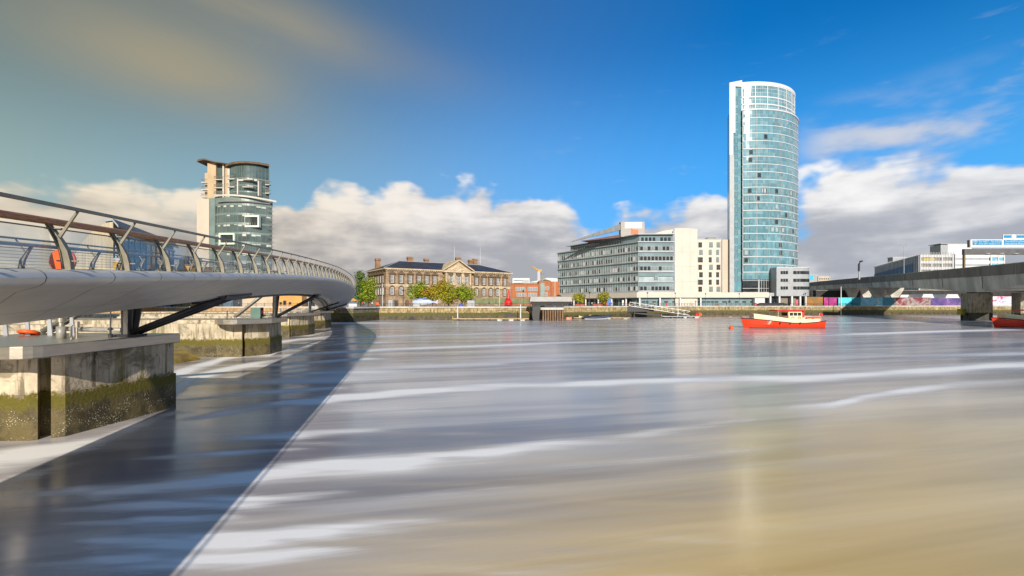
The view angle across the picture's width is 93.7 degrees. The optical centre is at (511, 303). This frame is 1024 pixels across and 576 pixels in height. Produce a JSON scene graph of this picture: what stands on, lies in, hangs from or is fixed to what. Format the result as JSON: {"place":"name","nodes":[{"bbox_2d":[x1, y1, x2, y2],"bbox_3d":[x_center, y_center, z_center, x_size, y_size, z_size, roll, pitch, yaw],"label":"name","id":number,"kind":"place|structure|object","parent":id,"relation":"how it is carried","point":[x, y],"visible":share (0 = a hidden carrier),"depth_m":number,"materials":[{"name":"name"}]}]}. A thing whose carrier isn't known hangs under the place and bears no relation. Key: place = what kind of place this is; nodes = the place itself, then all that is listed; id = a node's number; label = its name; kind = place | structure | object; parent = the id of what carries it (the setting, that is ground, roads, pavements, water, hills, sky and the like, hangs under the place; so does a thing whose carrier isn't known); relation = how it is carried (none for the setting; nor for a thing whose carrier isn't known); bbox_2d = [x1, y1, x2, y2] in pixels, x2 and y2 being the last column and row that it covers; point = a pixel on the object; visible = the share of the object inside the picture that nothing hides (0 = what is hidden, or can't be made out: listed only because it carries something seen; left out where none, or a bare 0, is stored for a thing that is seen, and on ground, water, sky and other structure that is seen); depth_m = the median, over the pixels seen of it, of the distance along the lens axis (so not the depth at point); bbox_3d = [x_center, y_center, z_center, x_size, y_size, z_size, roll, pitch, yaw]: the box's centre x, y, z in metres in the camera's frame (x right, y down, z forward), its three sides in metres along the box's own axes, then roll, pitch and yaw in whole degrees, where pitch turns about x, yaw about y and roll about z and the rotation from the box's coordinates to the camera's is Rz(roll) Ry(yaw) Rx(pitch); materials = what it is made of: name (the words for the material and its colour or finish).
{"place":"outdoors","nodes":[
{"label":"outdoors","id":0,"kind":"place"},
{"bbox_2d":[176,265,211,306],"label":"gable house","id":1,"kind":"structure","parent":0,"point":[184,267],"depth_m":160.00,"materials":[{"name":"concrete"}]},
{"bbox_2d":[278,296,306,306],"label":"corner house","id":2,"kind":"structure","parent":0,"point":[290,299],"depth_m":168.00,"materials":[{"name":"brick"}]},
{"bbox_2d":[365,257,512,305],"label":"stone building","id":3,"kind":"structure","parent":0,"point":[396,278],"depth_m":214.47,"materials":[{"name":"stone"}]},
{"bbox_2d":[389,285,394,294],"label":"window","id":4,"kind":"structure","parent":3,"relation":"in","point":[391,290],"depth_m":201.12,"materials":[{"name":"white glass"}]},
{"bbox_2d":[389,271,395,282],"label":"window","id":5,"kind":"structure","parent":3,"relation":"in","point":[391,274],"depth_m":201.07,"materials":[{"name":"white glass"}]},
{"bbox_2d":[398,271,404,283],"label":"window","id":6,"kind":"structure","parent":3,"relation":"in","point":[401,274],"depth_m":203.20,"materials":[{"name":"white glass"}]},
{"bbox_2d":[407,271,413,283],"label":"window","id":7,"kind":"structure","parent":3,"relation":"in","point":[409,275],"depth_m":205.34,"materials":[{"name":"white glass"}]},
{"bbox_2d":[415,272,422,283],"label":"window","id":8,"kind":"structure","parent":3,"relation":"in","point":[418,275],"depth_m":207.35,"materials":[{"name":"white glass"}]},
{"bbox_2d":[423,272,429,283],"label":"window","id":9,"kind":"structure","parent":3,"relation":"in","point":[426,276],"depth_m":209.57,"materials":[{"name":"white glass"}]},
{"bbox_2d":[432,272,437,283],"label":"window","id":10,"kind":"structure","parent":3,"relation":"in","point":[434,276],"depth_m":211.60,"materials":[{"name":"white glass"}]},
{"bbox_2d":[448,272,453,283],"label":"window","id":11,"kind":"structure","parent":3,"relation":"in","point":[450,273],"depth_m":214.25,"materials":[{"name":"white glass"}]},
{"bbox_2d":[456,273,460,283],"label":"window","id":12,"kind":"structure","parent":3,"relation":"in","point":[458,274],"depth_m":216.41,"materials":[{"name":"white glass"}]},
{"bbox_2d":[473,274,479,284],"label":"window","id":13,"kind":"structure","parent":3,"relation":"in","point":[476,277],"depth_m":222.68,"materials":[{"name":"white glass"}]},
{"bbox_2d":[481,274,486,285],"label":"window","id":14,"kind":"structure","parent":3,"relation":"in","point":[483,278],"depth_m":224.75,"materials":[{"name":"white glass"}]},
{"bbox_2d":[488,275,493,285],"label":"window","id":15,"kind":"structure","parent":3,"relation":"in","point":[490,278],"depth_m":226.79,"materials":[{"name":"white glass"}]},
{"bbox_2d":[495,275,500,285],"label":"window","id":16,"kind":"structure","parent":3,"relation":"in","point":[497,278],"depth_m":228.79,"materials":[{"name":"white glass"}]},
{"bbox_2d":[502,275,507,285],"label":"window","id":17,"kind":"structure","parent":3,"relation":"in","point":[504,279],"depth_m":230.84,"materials":[{"name":"white glass"}]},
{"bbox_2d":[0,314,1023,575],"bbox_3d":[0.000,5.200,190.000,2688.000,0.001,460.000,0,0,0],"label":"water","id":18,"kind":"structure","parent":0,"point":[718,446],"depth_m":16.05,"materials":[{"name":"liquid"}]},
{"bbox_2d":[0,333,179,440],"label":"bridge pier","id":19,"kind":"structure","parent":18,"relation":"in","point":[52,386],"depth_m":19.52,"materials":[{"name":"concrete"}]},
{"bbox_2d":[16,329,40,334],"bbox_3d":[-22.750,1.340,22.600,0.830,0.325,0.805,0,0,0],"label":"lifebuoy","id":20,"kind":"object","parent":19,"relation":"on","point":[24,331],"visible":0.94,"depth_m":22.38,"materials":[{"name":"orange plastic"}]},
{"bbox_2d":[3,317,86,334],"bbox_3d":[-22.750,1.105,22.600,5.500,0.950,0.060,0,0,0],"label":"pier railing","id":21,"kind":"object","parent":19,"relation":"attached to","point":[27,327],"visible":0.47,"depth_m":22.57,"materials":[{"name":"silver metal"}]},
{"bbox_2d":[56,317,66,338],"bbox_3d":[-19.350,1.030,20.600,0.340,0.900,0.335,0,0,0],"label":"mooring bollard","id":22,"kind":"object","parent":19,"relation":"on","point":[61,330],"visible":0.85,"depth_m":20.51,"materials":[{"name":"silver metal"}]},
{"bbox_2d":[74,321,79,337],"bbox_3d":[-18.950,1.120,20.900,0.200,0.720,0.200,0,0,0],"label":"mooring bollard","id":23,"kind":"object","parent":19,"relation":"on","point":[76,325],"visible":0.89,"depth_m":20.85,"materials":[{"name":"silver metal"}]},
{"bbox_2d":[107,312,113,336],"bbox_3d":[-17.900,0.855,21.400,0.280,1.250,0.180,0,0,0],"label":"valve stand","id":24,"kind":"object","parent":19,"relation":"on","point":[110,329],"visible":0.91,"depth_m":21.37,"materials":[{"name":"metal"}]},
{"bbox_2d":[0,192,355,336],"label":"footbridge","id":25,"kind":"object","parent":19,"relation":"on","point":[67,290],"visible":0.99,"depth_m":13.49,"materials":[{"name":"metal"}]},
{"bbox_2d":[49,250,76,268],"bbox_3d":[-16.001,-1.536,17.108,0.840,0.840,0.220,0,0,-9],"label":"lifebuoy housing","id":26,"kind":"object","parent":25,"relation":"on","point":[53,258],"visible":0.37,"depth_m":16.98,"materials":[{"name":"orange plastic"}]},
{"bbox_2d":[0,317,287,356],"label":"bridge pier","id":27,"kind":"structure","parent":18,"relation":"in","point":[222,337],"depth_m":47.02,"materials":[{"name":"concrete"}]},
{"bbox_2d":[251,307,263,317],"bbox_3d":[-26.532,0.920,50.000,1.035,1.120,0.640,0,0,0],"label":"control cabinet","id":28,"kind":"object","parent":27,"relation":"on","point":[257,312],"visible":0.91,"depth_m":49.68,"materials":[{"name":"green metal"}]},
{"bbox_2d":[174,350,199,363],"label":"bank","id":29,"kind":"structure","parent":18,"relation":"in","point":[181,356],"depth_m":43.57,"materials":[{"name":"soil"}]},
{"bbox_2d":[79,312,318,336],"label":"bridge pier","id":30,"kind":"structure","parent":18,"relation":"in","point":[299,324],"depth_m":76.31,"materials":[{"name":"concrete"}]},
{"bbox_2d":[105,307,304,312],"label":"quay wall","id":31,"kind":"structure","parent":18,"relation":"in","point":[151,309],"depth_m":154.35,"materials":[{"name":"concrete"}]},
{"bbox_2d":[172,303,315,306],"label":"quay railing","id":32,"kind":"object","parent":31,"relation":"on","point":[239,304],"visible":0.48,"depth_m":155.37,"materials":[{"name":"metal"}]},
{"bbox_2d":[142,311,333,328],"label":"bridge pier","id":33,"kind":"structure","parent":18,"relation":"in","point":[322,319],"depth_m":101.13,"materials":[{"name":"concrete"}]},
{"bbox_2d":[303,307,379,321],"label":"bridge abutment","id":34,"kind":"object","parent":18,"relation":"in","point":[349,314],"visible":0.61,"depth_m":139.76,"materials":[{"name":"stone"}]},
{"bbox_2d":[379,307,532,319],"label":"quay wall","id":35,"kind":"structure","parent":18,"relation":"in","point":[416,313],"depth_m":155.56,"materials":[{"name":"stone"}]},
{"bbox_2d":[383,303,456,306],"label":"quay railing","id":36,"kind":"object","parent":35,"relation":"on","point":[412,304],"visible":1,"depth_m":156.34,"materials":[{"name":"metal"}]},
{"bbox_2d":[457,303,530,306],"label":"quay railing","id":37,"kind":"object","parent":35,"relation":"on","point":[486,304],"visible":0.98,"depth_m":156.64,"materials":[{"name":"metal"}]},
{"bbox_2d":[452,316,528,320],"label":"pontoon","id":38,"kind":"object","parent":18,"relation":"on","point":[500,319],"visible":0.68,"depth_m":148.80,"materials":[{"name":"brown wood"}]},
{"bbox_2d":[529,296,571,320],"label":"pavilion","id":39,"kind":"structure","parent":18,"relation":"in","point":[537,302],"depth_m":149.52,"materials":[{"name":"white concrete"}]},
{"bbox_2d":[583,314,611,318],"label":"inflatable boat","id":40,"kind":"object","parent":18,"relation":"on","point":[596,317],"visible":0.97,"depth_m":164.76,"materials":[{"name":"rubber"}]},
{"bbox_2d":[539,306,661,319],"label":"quay wall","id":41,"kind":"structure","parent":18,"relation":"in","point":[572,312],"depth_m":174.54,"materials":[{"name":"stone"}]},
{"bbox_2d":[567,303,617,305],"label":"quay railing","id":42,"kind":"object","parent":41,"relation":"on","point":[592,303],"visible":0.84,"depth_m":173.68,"materials":[{"name":"metal"}]},
{"bbox_2d":[574,317,629,318],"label":"pontoon","id":43,"kind":"object","parent":18,"relation":"on","point":[608,317],"visible":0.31,"depth_m":167.12,"materials":[{"name":"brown wood"}]},
{"bbox_2d":[627,307,676,316],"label":"landing stage","id":44,"kind":"object","parent":18,"relation":"in","point":[633,310],"visible":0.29,"depth_m":185.00,"materials":[{"name":"black paint"}]},
{"bbox_2d":[629,302,685,314],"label":"gangway","id":45,"kind":"object","parent":44,"relation":"on","point":[659,308],"visible":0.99,"depth_m":183.56,"materials":[{"name":"metal"}]},
{"bbox_2d":[660,314,699,317],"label":"pontoon","id":46,"kind":"object","parent":18,"relation":"on","point":[661,316],"visible":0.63,"depth_m":178.80,"materials":[{"name":"concrete"}]},
{"bbox_2d":[661,306,786,315],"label":"quay wall","id":47,"kind":"structure","parent":18,"relation":"in","point":[722,310],"depth_m":218.75,"materials":[{"name":"stone"}]},
{"bbox_2d":[698,303,785,305],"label":"quay railing","id":48,"kind":"object","parent":47,"relation":"on","point":[741,303],"visible":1,"depth_m":220.70,"materials":[{"name":"metal"}]},
{"bbox_2d":[741,304,826,327],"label":"passenger boat","id":49,"kind":"object","parent":18,"relation":"on","point":[790,318],"visible":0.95,"depth_m":102.91,"materials":[{"name":"red paint"}]},
{"bbox_2d":[957,309,965,319],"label":"marker post","id":50,"kind":"object","parent":18,"relation":"in","point":[961,312],"visible":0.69,"depth_m":156.73,"materials":[{"name":"concrete"}]},
{"bbox_2d":[990,309,1023,327],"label":"passenger boat","id":51,"kind":"object","parent":18,"relation":"on","point":[1006,320],"visible":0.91,"depth_m":106.72,"materials":[{"name":"red paint"}]},
{"bbox_2d":[0,0,1023,291],"label":"sky","id":52,"kind":"structure","parent":0,"point":[507,134],"materials":[{"name":"blue"}]},
{"bbox_2d":[510,279,559,305],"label":"brick block","id":53,"kind":"structure","parent":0,"point":[552,288],"depth_m":254.92,"materials":[{"name":"brick"}]},
{"bbox_2d":[513,278,529,282],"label":"white block","id":54,"kind":"structure","parent":53,"relation":"on","point":[521,280],"depth_m":330.00,"materials":[{"name":"paint"}]},
{"bbox_2d":[532,266,541,280],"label":"harbour crane","id":55,"kind":"object","parent":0,"point":[538,274],"visible":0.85,"depth_m":418.87,"materials":[{"name":"white metal"}]},
{"bbox_2d":[540,272,544,306],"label":"mast with dish","id":56,"kind":"object","parent":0,"point":[542,288],"visible":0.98,"depth_m":164.65,"materials":[{"name":"white metal"}]},
{"bbox_2d":[530,278,557,282],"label":"white shed","id":57,"kind":"structure","parent":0,"point":[553,279],"depth_m":344.50,"materials":[{"name":"paint"}]},
{"bbox_2d":[174,304,1010,306],"bbox_3d":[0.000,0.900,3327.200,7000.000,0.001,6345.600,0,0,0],"label":"ground","id":58,"kind":"structure","parent":0,"point":[347,305],"depth_m":172.83,"materials":[{"name":"grey concrete"}]},
{"bbox_2d":[75,219,178,306],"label":"arched hall","id":59,"kind":"structure","parent":58,"relation":"on","point":[106,241],"depth_m":122.85,"materials":[{"name":"metal"}]},
{"bbox_2d":[108,256,121,269],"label":"notice board","id":60,"kind":"object","parent":59,"relation":"attached to","point":[115,261],"visible":0.17,"depth_m":116.95,"materials":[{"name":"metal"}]},
{"bbox_2d":[178,257,201,264],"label":"blue building","id":61,"kind":"structure","parent":58,"relation":"on","point":[183,263],"depth_m":172.00,"materials":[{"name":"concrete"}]},
{"bbox_2d":[223,299,241,306],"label":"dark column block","id":62,"kind":"structure","parent":58,"relation":"on","point":[235,301],"depth_m":166.58,"materials":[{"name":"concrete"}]},
{"bbox_2d":[197,158,276,305],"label":"apartment tower","id":63,"kind":"structure","parent":58,"relation":"on","point":[236,204],"depth_m":174.89,"materials":[{"name":"glass"},{"name":"sandstone"},{"name":"white paint"}]},
{"bbox_2d":[242,296,272,306],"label":"waterfront block","id":64,"kind":"structure","parent":58,"relation":"on","point":[266,300],"depth_m":172.00,"materials":[{"name":"concrete"}]},
{"bbox_2d":[353,270,366,305],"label":"slender tree","id":65,"kind":"object","parent":58,"relation":"on","point":[359,284],"visible":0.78,"depth_m":176.91,"materials":[{"name":"green plant"}]},
{"bbox_2d":[358,275,377,305],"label":"slender tree","id":66,"kind":"object","parent":58,"relation":"on","point":[369,289],"visible":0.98,"depth_m":175.03,"materials":[{"name":"green plant"}]},
{"bbox_2d":[404,280,431,300],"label":"plaza tree","id":67,"kind":"object","parent":58,"relation":"on","point":[422,285],"visible":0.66,"depth_m":181.86,"materials":[{"name":"green plant"}]},
{"bbox_2d":[412,297,437,306],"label":"fish sculpture","id":68,"kind":"object","parent":58,"relation":"on","point":[424,300],"visible":0.79,"depth_m":165.36,"materials":[{"name":"tile"}]},
{"bbox_2d":[415,280,446,305],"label":"plaza tree","id":69,"kind":"object","parent":58,"relation":"on","point":[428,291],"visible":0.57,"depth_m":181.81,"materials":[{"name":"green plant"}]},
{"bbox_2d":[431,277,456,305],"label":"plaza tree","id":70,"kind":"object","parent":58,"relation":"on","point":[447,293],"visible":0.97,"depth_m":179.43,"materials":[{"name":"green plant"}]},
{"bbox_2d":[453,282,476,303],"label":"plaza tree","id":71,"kind":"object","parent":58,"relation":"on","point":[466,294],"visible":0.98,"depth_m":179.38,"materials":[{"name":"green plant"}]},
{"bbox_2d":[467,300,474,306],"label":"grey kiosk","id":72,"kind":"object","parent":58,"relation":"on","point":[470,301],"visible":1,"depth_m":170.00,"materials":[{"name":"metal"}]},
{"bbox_2d":[475,298,529,306],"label":"green hoarding","id":73,"kind":"object","parent":58,"relation":"on","point":[502,300],"visible":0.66,"depth_m":172.00,"materials":[{"name":"metal"}]},
{"bbox_2d":[505,290,511,306],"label":"navigation buoy","id":74,"kind":"object","parent":58,"relation":"on","point":[508,300],"visible":0.78,"depth_m":166.28,"materials":[{"name":"red paint"}]},
{"bbox_2d":[572,293,585,302],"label":"street tree","id":75,"kind":"object","parent":58,"relation":"on","point":[577,296],"visible":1,"depth_m":195.79,"materials":[{"name":"green plant"}]},
{"bbox_2d":[595,292,610,305],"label":"street tree","id":76,"kind":"object","parent":58,"relation":"on","point":[604,295],"visible":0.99,"depth_m":199.67,"materials":[{"name":"green plant"}]},
{"bbox_2d":[619,303,695,305],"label":"quay railing","id":77,"kind":"object","parent":58,"relation":"on","point":[658,303],"visible":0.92,"depth_m":198.84,"materials":[{"name":"metal"}]},
{"bbox_2d":[557,228,768,305],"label":"office block","id":78,"kind":"structure","parent":58,"relation":"on","point":[635,268],"depth_m":230.57,"materials":[{"name":"grey glass"}]},
{"bbox_2d":[571,224,620,242],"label":"roof screen","id":79,"kind":"object","parent":78,"relation":"on","point":[612,229],"visible":0.92,"depth_m":243.98,"materials":[{"name":"white metal"}]},
{"bbox_2d":[619,222,644,236],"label":"roof billboard","id":80,"kind":"object","parent":78,"relation":"on","point":[629,228],"visible":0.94,"depth_m":236.90,"materials":[{"name":"white plastic"}]},
{"bbox_2d":[568,299,751,305],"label":"ground floor windows","id":81,"kind":"structure","parent":78,"relation":"in","point":[615,300],"depth_m":235.08,"materials":[{"name":"black glass"}]},
{"bbox_2d":[698,238,729,291],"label":"hotel block","id":82,"kind":"structure","parent":58,"relation":"on","point":[709,264],"depth_m":237.54,"materials":[{"name":"paint"}]},
{"bbox_2d":[727,80,809,305],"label":"glass tower","id":83,"kind":"structure","parent":58,"relation":"on","point":[762,175],"depth_m":234.51,"materials":[{"name":"blue glass"}]},
{"bbox_2d":[808,274,816,296],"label":"blue sign block","id":84,"kind":"structure","parent":58,"relation":"on","point":[812,277],"depth_m":410.00,"materials":[{"name":"plastic"}]},
{"bbox_2d":[807,297,822,305],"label":"mural hoarding","id":85,"kind":"object","parent":58,"relation":"on","point":[814,299],"visible":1,"depth_m":228.77,"materials":[{"name":"paint"}]},
{"bbox_2d":[787,303,857,305],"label":"quay railing","id":86,"kind":"object","parent":58,"relation":"on","point":[820,303],"visible":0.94,"depth_m":226.35,"materials":[{"name":"metal"}]},
{"bbox_2d":[817,276,829,281],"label":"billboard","id":87,"kind":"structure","parent":58,"relation":"on","point":[823,278],"depth_m":430.00,"materials":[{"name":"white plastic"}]},
{"bbox_2d":[824,297,837,305],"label":"mural hoarding","id":88,"kind":"object","parent":58,"relation":"on","point":[830,299],"visible":1,"depth_m":229.23,"materials":[{"name":"paint"}]},
{"bbox_2d":[838,297,851,305],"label":"mural hoarding","id":89,"kind":"object","parent":58,"relation":"on","point":[847,300],"visible":1,"depth_m":228.50,"materials":[{"name":"paint"}]},
{"bbox_2d":[852,297,859,305],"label":"mural hoarding","id":90,"kind":"object","parent":58,"relation":"on","point":[855,299],"visible":1,"depth_m":229.22,"materials":[{"name":"paint"}]},
{"bbox_2d":[860,297,882,305],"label":"mural hoarding","id":91,"kind":"object","parent":58,"relation":"on","point":[868,301],"visible":1,"depth_m":229.74,"materials":[{"name":"paint"}]},
{"bbox_2d":[883,297,893,305],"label":"mural hoarding","id":92,"kind":"object","parent":58,"relation":"on","point":[888,301],"visible":1,"depth_m":230.51,"materials":[{"name":"paint"}]},
{"bbox_2d":[787,306,1010,314],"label":"quay wall","id":93,"kind":"structure","parent":58,"relation":"on","point":[886,310],"depth_m":230.31,"materials":[{"name":"stone"}]},
{"bbox_2d":[894,297,930,305],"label":"mural hoarding","id":94,"kind":"object","parent":58,"relation":"on","point":[912,301],"visible":1,"depth_m":233.49,"materials":[{"name":"paint"}]},
{"bbox_2d":[809,262,1023,319],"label":"road viaduct","id":95,"kind":"object","parent":58,"relation":"on","point":[978,285],"visible":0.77,"depth_m":157.59,"materials":[{"name":"concrete"}]},
{"bbox_2d":[962,249,1023,267],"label":"sign gantry","id":96,"kind":"object","parent":95,"relation":"on","point":[965,252],"visible":0.99,"depth_m":162.50,"materials":[{"name":"grey metal"}]},
{"bbox_2d":[967,234,1023,247],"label":"building","id":97,"kind":"structure","parent":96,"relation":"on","point":[1011,241],"depth_m":162.30,"materials":[{"name":"white paint"}]},
{"bbox_2d":[812,290,1023,304],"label":"embankment wall","id":98,"kind":"structure","parent":58,"relation":"on","point":[826,293],"depth_m":300.00,"materials":[{"name":"concrete"}]},
{"bbox_2d":[906,294,933,297],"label":"marquee","id":99,"kind":"object","parent":58,"relation":"on","point":[922,295],"visible":0.21,"depth_m":276.07,"materials":[{"name":"white paint"}]},
{"bbox_2d":[874,252,1004,289],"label":"office building","id":100,"kind":"structure","parent":58,"relation":"on","point":[921,263],"depth_m":329.70,"materials":[{"name":"paint"}]},
{"bbox_2d":[888,257,906,261],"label":"rooftop structure","id":101,"kind":"object","parent":100,"relation":"on","point":[891,259],"visible":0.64,"depth_m":440.00,"materials":[{"name":"white paint"}]},
{"bbox_2d":[931,298,960,305],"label":"mural hoarding","id":102,"kind":"object","parent":58,"relation":"on","point":[945,301],"visible":0.85,"depth_m":237.91,"materials":[{"name":"paint"}]},
{"bbox_2d":[933,294,958,297],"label":"marquee","id":103,"kind":"object","parent":58,"relation":"on","point":[946,296],"visible":0.18,"depth_m":270.08,"materials":[{"name":"white paint"}]},
{"bbox_2d":[993,296,1010,305],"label":"mural hoarding","id":104,"kind":"object","parent":58,"relation":"on","point":[1002,300],"visible":0.44,"depth_m":250.65,"materials":[{"name":"paint"}]},
{"bbox_2d":[928,243,971,254],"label":"white warehouse","id":105,"kind":"structure","parent":0,"point":[956,248],"depth_m":420.00,"materials":[{"name":"paint"}]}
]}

